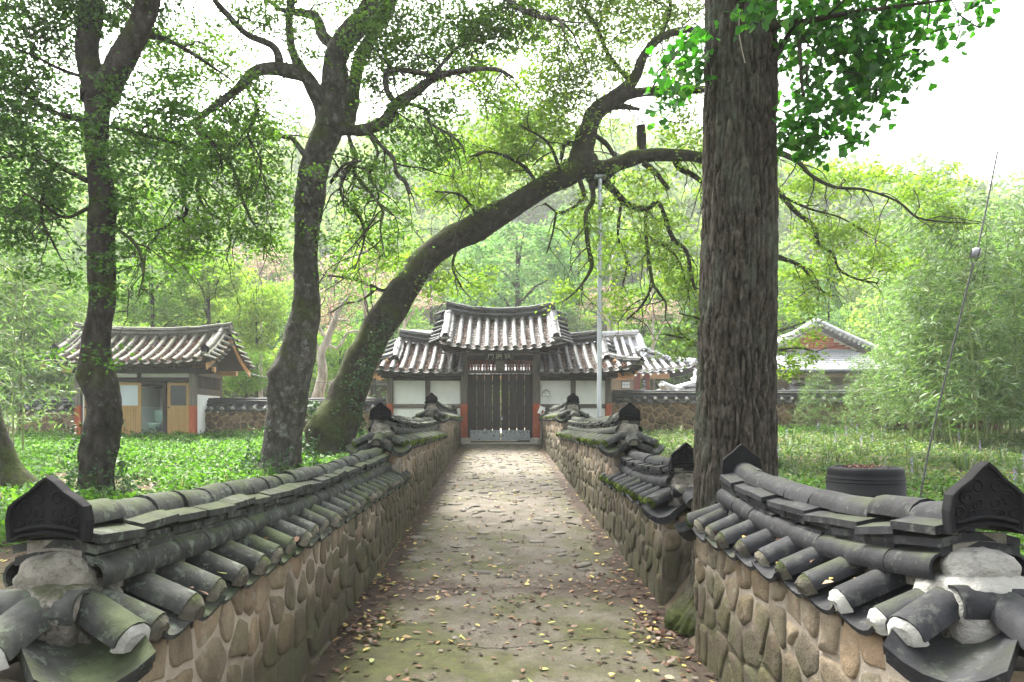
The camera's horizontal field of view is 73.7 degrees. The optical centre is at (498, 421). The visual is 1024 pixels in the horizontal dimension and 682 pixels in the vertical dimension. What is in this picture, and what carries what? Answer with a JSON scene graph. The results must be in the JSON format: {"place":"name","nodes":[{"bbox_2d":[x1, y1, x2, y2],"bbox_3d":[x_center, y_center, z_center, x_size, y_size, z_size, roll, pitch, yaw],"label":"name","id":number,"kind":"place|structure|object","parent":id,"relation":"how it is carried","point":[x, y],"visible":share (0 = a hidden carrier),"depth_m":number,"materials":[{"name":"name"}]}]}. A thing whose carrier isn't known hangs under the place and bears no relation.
{"place":"outdoors","nodes":[
{"label":"outdoors","id":0,"kind":"place"},
{"bbox_2d":[304,444,718,681],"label":"path","id":1,"kind":"structure","parent":0,"point":[391,657],"depth_m":5.15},
{"bbox_2d":[318,445,715,681],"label":"fallen leaves","id":2,"kind":"object","parent":1,"relation":"on","point":[367,627],"visible":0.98,"depth_m":4.96,"materials":[{"name":"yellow plant"}]},
{"bbox_2d":[0,163,1023,647],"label":"garden ground","id":3,"kind":"structure","parent":0,"point":[6,555],"depth_m":20.57,"materials":[{"name":"green plant"}]},
{"bbox_2d":[0,405,38,488],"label":"dark tree","id":4,"kind":"object","parent":3,"relation":"on","point":[14,471],"visible":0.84,"depth_m":9.31,"materials":[{"name":"brown plant"}]},
{"bbox_2d":[0,223,71,412],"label":"bamboo","id":5,"kind":"object","parent":3,"relation":"on","point":[27,333],"visible":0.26,"depth_m":21.44,"materials":[{"name":"green plant"}]},
{"bbox_2d":[0,240,73,430],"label":"bamboo","id":6,"kind":"object","parent":3,"relation":"on","point":[4,306],"visible":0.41,"depth_m":20.45,"materials":[{"name":"green plant"}]},
{"bbox_2d":[0,213,81,443],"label":"bamboo","id":7,"kind":"object","parent":3,"relation":"on","point":[14,333],"visible":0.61,"depth_m":14.64,"materials":[{"name":"green plant"}]},
{"bbox_2d":[0,185,84,450],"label":"bamboo","id":8,"kind":"object","parent":3,"relation":"on","point":[54,332],"visible":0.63,"depth_m":14.75,"materials":[{"name":"green plant"}]},
{"bbox_2d":[0,262,87,431],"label":"leafy tree","id":9,"kind":"object","parent":3,"relation":"on","point":[13,279],"visible":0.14,"depth_m":22.53,"materials":[{"name":"green plant"}]},
{"bbox_2d":[1,221,87,407],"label":"bamboo","id":10,"kind":"object","parent":3,"relation":"on","point":[45,303],"visible":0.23,"depth_m":21.83,"materials":[{"name":"green plant"}]},
{"bbox_2d":[17,396,74,433],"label":"tiled wall","id":11,"kind":"structure","parent":3,"relation":"on","point":[64,417],"depth_m":19.61,"materials":[{"name":"stone"}]},
{"bbox_2d":[3,240,88,415],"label":"bamboo","id":12,"kind":"object","parent":3,"relation":"on","point":[41,311],"visible":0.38,"depth_m":20.88,"materials":[{"name":"green plant"}]},
{"bbox_2d":[24,252,82,411],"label":"bamboo","id":13,"kind":"object","parent":3,"relation":"on","point":[55,286],"visible":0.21,"depth_m":21.48,"materials":[{"name":"green plant"}]},
{"bbox_2d":[0,0,235,493],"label":"forked tree","id":14,"kind":"object","parent":3,"relation":"on","point":[101,89],"visible":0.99,"depth_m":8.86,"materials":[{"name":"green plant"}]},
{"bbox_2d":[64,420,142,493],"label":"ivy","id":15,"kind":"object","parent":14,"relation":"attached to","point":[126,482],"visible":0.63,"depth_m":8.89,"materials":[{"name":"green plant"}]},
{"bbox_2d":[35,322,255,436],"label":"outhouse","id":16,"kind":"structure","parent":3,"relation":"on","point":[178,393],"depth_m":18.98,"materials":[{"name":"tile"}]},
{"bbox_2d":[119,383,141,435],"bbox_3d":[-10.223,-0.330,18.893,0.638,1.508,0.040,0,0,-6],"label":"door","id":17,"kind":"structure","parent":16,"relation":"in","point":[131,393],"depth_m":18.89,"materials":[{"name":"brown wood"}]},
{"bbox_2d":[54,335,211,361],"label":"roof tiles","id":18,"kind":"object","parent":16,"relation":"on","point":[147,343],"visible":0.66,"depth_m":19.11,"materials":[{"name":"grey ceramic"}]},
{"bbox_2d":[167,383,188,434],"bbox_3d":[-8.891,-0.330,18.944,0.612,1.508,0.093,0,0,0],"label":"door","id":19,"kind":"structure","parent":16,"relation":"in","point":[177,393],"depth_m":18.96,"materials":[{"name":"brown wood"}]},
{"bbox_2d":[113,257,207,326],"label":"leafy tree","id":20,"kind":"object","parent":3,"relation":"on","point":[140,312],"visible":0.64,"depth_m":25.72,"materials":[{"name":"green plant"}]},
{"bbox_2d":[0,429,366,554],"bbox_3d":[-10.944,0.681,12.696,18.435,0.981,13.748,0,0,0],"label":"ground cover","id":21,"kind":"object","parent":3,"relation":"on","point":[135,455],"visible":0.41,"depth_m":12.34,"materials":[{"name":"green plant"}]},
{"bbox_2d":[123,270,278,397],"bbox_3d":[-14.206,-2.348,33.111,7.466,10.060,7.310,0,0,0],"label":"hillside tree","id":22,"kind":"object","parent":3,"relation":"on","point":[217,318],"visible":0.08,"depth_m":32.47,"materials":[{"name":"green plant"}]},
{"bbox_2d":[0,446,411,681],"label":"tiled wall","id":23,"kind":"structure","parent":3,"relation":"on","point":[100,590],"depth_m":2.50,"materials":[{"name":"stone"}]},
{"bbox_2d":[154,240,267,324],"bbox_3d":[-11.480,-3.426,27.062,3.986,7.999,4.259,0,0,18],"label":"leafy tree","id":24,"kind":"object","parent":3,"relation":"on","point":[209,291],"visible":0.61,"depth_m":26.75,"materials":[{"name":"green plant"}]},
{"bbox_2d":[224,349,270,397],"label":"leafy tree","id":25,"kind":"object","parent":3,"relation":"on","point":[244,380],"visible":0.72,"depth_m":22.89,"materials":[{"name":"green plant"}]},
{"bbox_2d":[220,280,290,397],"bbox_3d":[-8.835,-2.331,24.966,2.364,5.706,2.511,0,0,0],"label":"leafy tree","id":26,"kind":"object","parent":3,"relation":"on","point":[256,310],"visible":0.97,"depth_m":24.70,"materials":[{"name":"green plant"}]},
{"bbox_2d":[228,206,293,397],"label":"crape myrtle","id":27,"kind":"object","parent":3,"relation":"on","point":[256,264],"visible":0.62,"depth_m":29.96,"materials":[{"name":"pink plant"}]},
{"bbox_2d":[222,425,322,477],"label":"ivy","id":28,"kind":"object","parent":3,"relation":"on","point":[255,456],"visible":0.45,"depth_m":10.71,"materials":[{"name":"green plant"}]},
{"bbox_2d":[244,275,337,348],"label":"hillside tree","id":29,"kind":"object","parent":3,"relation":"on","point":[287,289],"visible":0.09,"depth_m":44.11,"materials":[{"name":"green plant"}]},
{"bbox_2d":[205,398,386,433],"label":"tiled wall","id":30,"kind":"structure","parent":3,"relation":"on","point":[252,415],"depth_m":19.62,"materials":[{"name":"stone"}]},
{"bbox_2d":[258,243,336,298],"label":"hillside tree","id":31,"kind":"object","parent":3,"relation":"on","point":[287,261],"visible":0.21,"depth_m":54.35,"materials":[{"name":"green plant"}]},
{"bbox_2d":[262,329,354,397],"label":"hillside tree","id":32,"kind":"object","parent":3,"relation":"on","point":[313,378],"visible":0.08,"depth_m":33.09,"materials":[{"name":"green plant"}]},
{"bbox_2d":[293,273,362,397],"bbox_3d":[-5.371,-2.728,21.605,2.184,4.307,1.530,0,0,0],"label":"bare tree","id":33,"kind":"object","parent":3,"relation":"on","point":[319,390],"visible":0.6,"depth_m":21.41,"materials":[{"name":"brown plant"}]},
{"bbox_2d":[313,331,354,383],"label":"leafy tree","id":34,"kind":"object","parent":3,"relation":"on","point":[334,368],"visible":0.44,"depth_m":23.68,"materials":[{"name":"green plant"}]},
{"bbox_2d":[318,261,364,386],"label":"crape myrtle","id":35,"kind":"object","parent":3,"relation":"on","point":[330,305],"visible":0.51,"depth_m":25.95,"materials":[{"name":"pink plant"}]},
{"bbox_2d":[103,0,597,476],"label":"upright tree","id":36,"kind":"object","parent":3,"relation":"on","point":[334,98],"visible":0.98,"depth_m":10.64,"materials":[{"name":"green plant"}]},
{"bbox_2d":[319,207,404,411],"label":"crape myrtle","id":37,"kind":"object","parent":3,"relation":"on","point":[365,286],"visible":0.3,"depth_m":26.86,"materials":[{"name":"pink plant"}]},
{"bbox_2d":[322,293,428,396],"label":"hillside tree","id":38,"kind":"object","parent":3,"relation":"on","point":[360,313],"visible":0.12,"depth_m":40.90,"materials":[{"name":"green plant"}]},
{"bbox_2d":[345,402,447,537],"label":"tiled wall","id":39,"kind":"structure","parent":3,"relation":"on","point":[414,446],"depth_m":8.28,"materials":[{"name":"stone"}]},
{"bbox_2d":[397,221,466,325],"bbox_3d":[-3.913,-6.360,40.017,4.570,10.830,4.529,0,0,0],"label":"leafy tree","id":40,"kind":"object","parent":3,"relation":"on","point":[447,261],"visible":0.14,"depth_m":39.91,"materials":[{"name":"green plant"}]},
{"bbox_2d":[412,392,462,469],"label":"tiled wall","id":41,"kind":"structure","parent":3,"relation":"on","point":[448,418],"depth_m":14.03,"materials":[{"name":"stone"}]},
{"bbox_2d":[9,422,987,437],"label":"weeds","id":42,"kind":"object","parent":3,"relation":"on","point":[785,430],"visible":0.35,"depth_m":18.86,"materials":[{"name":"green plant"}]},
{"bbox_2d":[373,301,643,444],"bbox_3d":[0.056,-1.325,20.550,7.910,4.651,4.025,0,0,0],"label":"gatehouse","id":43,"kind":"object","parent":3,"relation":"on","point":[465,390],"visible":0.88,"depth_m":19.50,"materials":[{"name":"tile"}]},
{"bbox_2d":[470,374,499,439],"bbox_3d":[-0.404,-0.425,19.658,0.881,1.907,0.115,0,0,0],"label":"door","id":44,"kind":"structure","parent":43,"relation":"in","point":[481,407],"depth_m":19.62,"materials":[{"name":"brown wood"}]},
{"bbox_2d":[452,316,549,348],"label":"roof tiles","id":45,"kind":"object","parent":43,"relation":"on","point":[544,319],"visible":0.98,"depth_m":19.54,"materials":[{"name":"grey ceramic"}]},
{"bbox_2d":[502,374,529,439],"bbox_3d":[0.521,-0.429,19.658,0.883,1.914,0.115,0,0,0],"label":"door","id":46,"kind":"structure","parent":43,"relation":"in","point":[513,407],"depth_m":19.62,"materials":[{"name":"brown wood"}]},
{"bbox_2d":[0,96,1023,304],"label":"hillside forest","id":47,"kind":"object","parent":3,"relation":"on","point":[556,199],"visible":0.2,"depth_m":71.93,"materials":[{"name":"green plant"}]},
{"bbox_2d":[4,204,1023,429],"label":"undergrowth","id":48,"kind":"object","parent":3,"relation":"on","point":[383,393],"visible":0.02,"depth_m":58.48,"materials":[{"name":"green plant"}]},
{"bbox_2d":[444,219,591,328],"bbox_3d":[1.000,-5.152,36.036,8.202,10.054,7.828,0,0,0],"label":"layered tree","id":49,"kind":"object","parent":3,"relation":"on","point":[516,283],"visible":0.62,"depth_m":34.66,"materials":[{"name":"green plant"}]},
{"bbox_2d":[382,330,697,404],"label":"tiled hall","id":50,"kind":"structure","parent":3,"relation":"on","point":[627,342],"depth_m":30.22,"materials":[{"name":"tile"}]},
{"bbox_2d":[491,282,591,332],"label":"hillside tree","id":51,"kind":"object","parent":3,"relation":"on","point":[576,325],"visible":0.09,"depth_m":43.52,"materials":[{"name":"green plant"}]},
{"bbox_2d":[538,393,592,471],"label":"tiled wall","id":52,"kind":"structure","parent":3,"relation":"on","point":[553,419],"depth_m":14.16,"materials":[{"name":"stone"}]},
{"bbox_2d":[526,201,625,331],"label":"layered tree","id":53,"kind":"object","parent":3,"relation":"on","point":[578,242],"visible":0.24,"depth_m":45.05,"materials":[{"name":"green plant"}]},
{"bbox_2d":[594,174,606,417],"bbox_3d":[2.094,-2.406,14.100,0.240,5.349,0.200,0,0,0],"label":"steel prop","id":54,"kind":"object","parent":3,"relation":"on","point":[599,348],"visible":0.79,"depth_m":14.01,"materials":[{"name":"grey metal"}]},
{"bbox_2d":[573,252,643,331],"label":"crape myrtle","id":55,"kind":"object","parent":3,"relation":"on","point":[608,304],"visible":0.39,"depth_m":32.97,"materials":[{"name":"green plant"}]},
{"bbox_2d":[556,402,664,536],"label":"tiled wall","id":56,"kind":"structure","parent":3,"relation":"on","point":[592,450],"depth_m":8.28,"materials":[{"name":"stone"}]},
{"bbox_2d":[604,274,679,337],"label":"leafy tree","id":57,"kind":"object","parent":3,"relation":"on","point":[647,302],"visible":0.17,"depth_m":39.57,"materials":[{"name":"green plant"}]},
{"bbox_2d":[599,442,693,605],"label":"tiled wall","id":58,"kind":"structure","parent":3,"relation":"on","point":[650,502],"depth_m":5.36,"materials":[{"name":"stone"}]},
{"bbox_2d":[302,0,994,459],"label":"leaning tree","id":59,"kind":"object","parent":3,"relation":"on","point":[404,288],"visible":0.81,"depth_m":13.96,"materials":[{"name":"green plant"}]},
{"bbox_2d":[302,400,366,458],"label":"ivy","id":60,"kind":"object","parent":59,"relation":"attached to","point":[316,406],"visible":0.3,"depth_m":13.53,"materials":[{"name":"green plant"}]},
{"bbox_2d":[340,303,401,412],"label":"ivy","id":61,"kind":"object","parent":59,"relation":"attached to","point":[370,351],"visible":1,"depth_m":13.45,"materials":[{"name":"green plant"}]},
{"bbox_2d":[623,268,683,389],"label":"crape myrtle","id":62,"kind":"object","parent":3,"relation":"on","point":[654,343],"visible":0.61,"depth_m":31.97,"materials":[{"name":"green plant"}]},
{"bbox_2d":[621,312,699,389],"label":"hillside tree","id":63,"kind":"object","parent":3,"relation":"on","point":[686,377],"visible":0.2,"depth_m":37.04,"materials":[{"name":"green plant"}]},
{"bbox_2d":[655,247,699,366],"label":"leafy tree","id":64,"kind":"object","parent":3,"relation":"on","point":[682,301],"visible":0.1,"depth_m":37.90,"materials":[{"name":"green plant"}]},
{"bbox_2d":[646,291,852,383],"bbox_3d":[4.569,-1.050,12.960,3.655,2.932,1.507,0,0,0],"label":"maple tree","id":65,"kind":"object","parent":3,"relation":"on","point":[686,338],"visible":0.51,"depth_m":12.93,"materials":[{"name":"green plant"}]},
{"bbox_2d":[657,369,859,403],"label":"tiled house","id":66,"kind":"structure","parent":3,"relation":"on","point":[794,385],"depth_m":26.20,"materials":[{"name":"tile"}]},
{"bbox_2d":[777,295,813,334],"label":"leafy tree","id":67,"kind":"object","parent":3,"relation":"on","point":[782,317],"visible":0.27,"depth_m":35.47,"materials":[{"name":"green plant"}]},
{"bbox_2d":[778,252,817,306],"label":"hillside tree","id":68,"kind":"object","parent":3,"relation":"on","point":[781,283],"visible":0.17,"depth_m":53.96,"materials":[{"name":"green plant"}]},
{"bbox_2d":[611,389,1002,432],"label":"tiled wall","id":69,"kind":"structure","parent":3,"relation":"on","point":[656,408],"depth_m":19.61,"materials":[{"name":"stone"}]},
{"bbox_2d":[643,0,1000,635],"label":"ginkgo tree","id":70,"kind":"object","parent":3,"relation":"on","point":[737,377],"visible":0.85,"depth_m":4.42,"materials":[{"name":"green plant"}]},
{"bbox_2d":[814,246,846,333],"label":"leafy tree","id":71,"kind":"object","parent":3,"relation":"on","point":[828,320],"visible":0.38,"depth_m":32.88,"materials":[{"name":"green plant"}]},
{"bbox_2d":[643,427,1023,555],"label":"ground cover","id":72,"kind":"object","parent":3,"relation":"on","point":[904,461],"visible":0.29,"depth_m":12.82,"materials":[{"name":"green plant"}]},
{"bbox_2d":[776,318,901,403],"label":"brick house","id":73,"kind":"structure","parent":3,"relation":"on","point":[835,372],"depth_m":26.62,"materials":[{"name":"grey ceramic"}]},
{"bbox_2d":[812,275,882,320],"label":"hillside tree","id":74,"kind":"object","parent":3,"relation":"on","point":[854,290],"visible":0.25,"depth_m":50.89,"materials":[{"name":"green plant"}]},
{"bbox_2d":[674,444,1023,681],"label":"tiled wall","id":75,"kind":"structure","parent":3,"relation":"on","point":[933,591],"depth_m":2.38,"materials":[{"name":"stone"}]},
{"bbox_2d":[833,360,874,433],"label":"bamboo","id":76,"kind":"object","parent":3,"relation":"on","point":[859,381],"visible":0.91,"depth_m":17.18,"materials":[{"name":"green plant"}]},
{"bbox_2d":[826,465,906,497],"bbox_3d":[3.166,0.693,5.900,0.690,0.611,0.690,0,0,0],"label":"upturned tub","id":77,"kind":"object","parent":3,"relation":"on","point":[873,482],"visible":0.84,"depth_m":5.65,"materials":[{"name":"black plastic"}]},
{"bbox_2d":[837,289,908,386],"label":"hillside tree","id":78,"kind":"object","parent":3,"relation":"on","point":[861,315],"visible":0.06,"depth_m":37.93,"materials":[{"name":"green plant"}]},
{"bbox_2d":[852,341,909,437],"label":"bamboo","id":79,"kind":"object","parent":3,"relation":"on","point":[879,394],"visible":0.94,"depth_m":16.38,"materials":[{"name":"green plant"}]},
{"bbox_2d":[853,318,910,434],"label":"bamboo","id":80,"kind":"object","parent":3,"relation":"on","point":[883,372],"visible":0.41,"depth_m":17.38,"materials":[{"name":"green plant"}]},
{"bbox_2d":[832,291,961,389],"bbox_3d":[19.562,-2.202,33.258,6.323,8.893,6.404,0,0,0],"label":"hillside tree","id":81,"kind":"object","parent":3,"relation":"on","point":[868,327],"visible":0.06,"depth_m":33.61,"materials":[{"name":"green plant"}]},
{"bbox_2d":[859,239,953,437],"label":"bamboo","id":82,"kind":"object","parent":3,"relation":"on","point":[886,334],"visible":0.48,"depth_m":16.47,"materials":[{"name":"green plant"}]},
{"bbox_2d":[874,282,960,439],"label":"bamboo","id":83,"kind":"object","parent":3,"relation":"on","point":[919,370],"visible":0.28,"depth_m":16.21,"materials":[{"name":"green plant"}]},
{"bbox_2d":[875,256,960,436],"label":"bamboo","id":84,"kind":"object","parent":3,"relation":"on","point":[917,308],"visible":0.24,"depth_m":16.29,"materials":[{"name":"green plant"}]},
{"bbox_2d":[872,165,978,387],"bbox_3d":[12.888,-3.540,20.676,3.494,7.777,3.990,0,0,0],"label":"bamboo","id":85,"kind":"object","parent":3,"relation":"on","point":[908,176],"visible":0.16,"depth_m":19.99,"materials":[{"name":"green plant"}]},
{"bbox_2d":[870,265,989,440],"bbox_3d":[9.834,-1.488,15.902,2.273,4.047,1.980,0,0,0],"label":"bamboo","id":86,"kind":"object","parent":3,"relation":"on","point":[905,403],"visible":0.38,"depth_m":15.79,"materials":[{"name":"green plant"}]},
{"bbox_2d":[858,193,1003,385],"bbox_3d":[13.471,-3.455,21.081,3.797,7.598,4.000,0,0,0],"label":"bamboo","id":87,"kind":"object","parent":3,"relation":"on","point":[884,212],"visible":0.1,"depth_m":21.42,"materials":[{"name":"green plant"}]},
{"bbox_2d":[872,224,1000,443],"bbox_3d":[10.027,-2.049,15.413,2.379,5.232,2.595,0,0,0],"label":"bamboo","id":88,"kind":"object","parent":3,"relation":"on","point":[912,308],"visible":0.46,"depth_m":15.60,"materials":[{"name":"green plant"}]},
{"bbox_2d":[878,269,994,441],"bbox_3d":[9.871,-1.465,15.513,2.297,4.089,1.917,0,0,0],"label":"bamboo","id":89,"kind":"object","parent":3,"relation":"on","point":[916,359],"visible":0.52,"depth_m":15.38,"materials":[{"name":"green plant"}]},
{"bbox_2d":[876,242,997,440],"bbox_3d":[9.958,-1.728,15.824,2.162,4.551,2.529,0,0,0],"label":"bamboo","id":90,"kind":"object","parent":3,"relation":"on","point":[930,418],"visible":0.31,"depth_m":15.58,"materials":[{"name":"green plant"}]},
{"bbox_2d":[878,218,1008,447],"bbox_3d":[9.608,-1.900,14.763,2.369,5.036,2.363,0,0,43],"label":"bamboo","id":91,"kind":"object","parent":3,"relation":"on","point":[967,406],"visible":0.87,"depth_m":14.63,"materials":[{"name":"green plant"}]},
{"bbox_2d":[897,230,1012,440],"bbox_3d":[10.574,-1.964,16.132,2.090,5.009,2.378,0,0,0],"label":"bamboo","id":92,"kind":"object","parent":3,"relation":"on","point":[961,324],"visible":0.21,"depth_m":15.73,"materials":[{"name":"green plant"}]},
{"bbox_2d":[904,214,1023,440],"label":"bamboo","id":93,"kind":"object","parent":3,"relation":"on","point":[955,289],"visible":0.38,"depth_m":15.41,"materials":[{"name":"green plant"}]},
{"bbox_2d":[905,223,1023,446],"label":"bamboo","id":94,"kind":"object","parent":3,"relation":"on","point":[1017,242],"visible":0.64,"depth_m":14.47,"materials":[{"name":"green plant"}]},
{"bbox_2d":[909,177,1023,449],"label":"bamboo","id":95,"kind":"object","parent":3,"relation":"on","point":[977,393],"visible":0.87,"depth_m":14.01,"materials":[{"name":"green plant"}]},
{"bbox_2d":[912,198,1023,439],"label":"bamboo","id":96,"kind":"object","parent":3,"relation":"on","point":[963,340],"visible":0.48,"depth_m":14.97,"materials":[{"name":"green plant"}]},
{"bbox_2d":[919,0,1016,497],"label":"guy wire","id":97,"kind":"object","parent":3,"relation":"attached to","point":[975,253],"visible":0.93,"depth_m":6.29,"materials":[{"name":"metal"}]},
{"bbox_2d":[936,238,1023,438],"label":"bamboo","id":98,"kind":"object","parent":3,"relation":"on","point":[984,387],"visible":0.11,"depth_m":16.20,"materials":[{"name":"green plant"}]},
{"bbox_2d":[940,248,1023,427],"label":"bamboo","id":99,"kind":"object","parent":3,"relation":"on","point":[986,420],"visible":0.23,"depth_m":15.59,"materials":[{"name":"green plant"}]},
{"bbox_2d":[958,192,1023,443],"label":"bamboo","id":100,"kind":"object","parent":3,"relation":"on","point":[1013,298],"visible":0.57,"depth_m":14.81,"materials":[{"name":"green plant"}]},
{"bbox_2d":[961,245,1023,429],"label":"bamboo","id":101,"kind":"object","parent":3,"relation":"on","point":[1015,376],"visible":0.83,"depth_m":14.24,"materials":[{"name":"green plant"}]},
{"bbox_2d":[977,199,1023,398],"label":"bamboo","id":102,"kind":"object","parent":3,"relation":"on","point":[1020,209],"visible":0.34,"depth_m":15.75,"materials":[{"name":"green plant"}]},
{"bbox_2d":[0,0,1023,204],"label":"sky","id":103,"kind":"structure","parent":0,"point":[962,121],"materials":[{"name":"white"}]},
{"bbox_2d":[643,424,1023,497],"bbox_3d":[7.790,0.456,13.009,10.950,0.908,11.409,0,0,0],"label":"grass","id":104,"kind":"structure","parent":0,"point":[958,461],"depth_m":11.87,"materials":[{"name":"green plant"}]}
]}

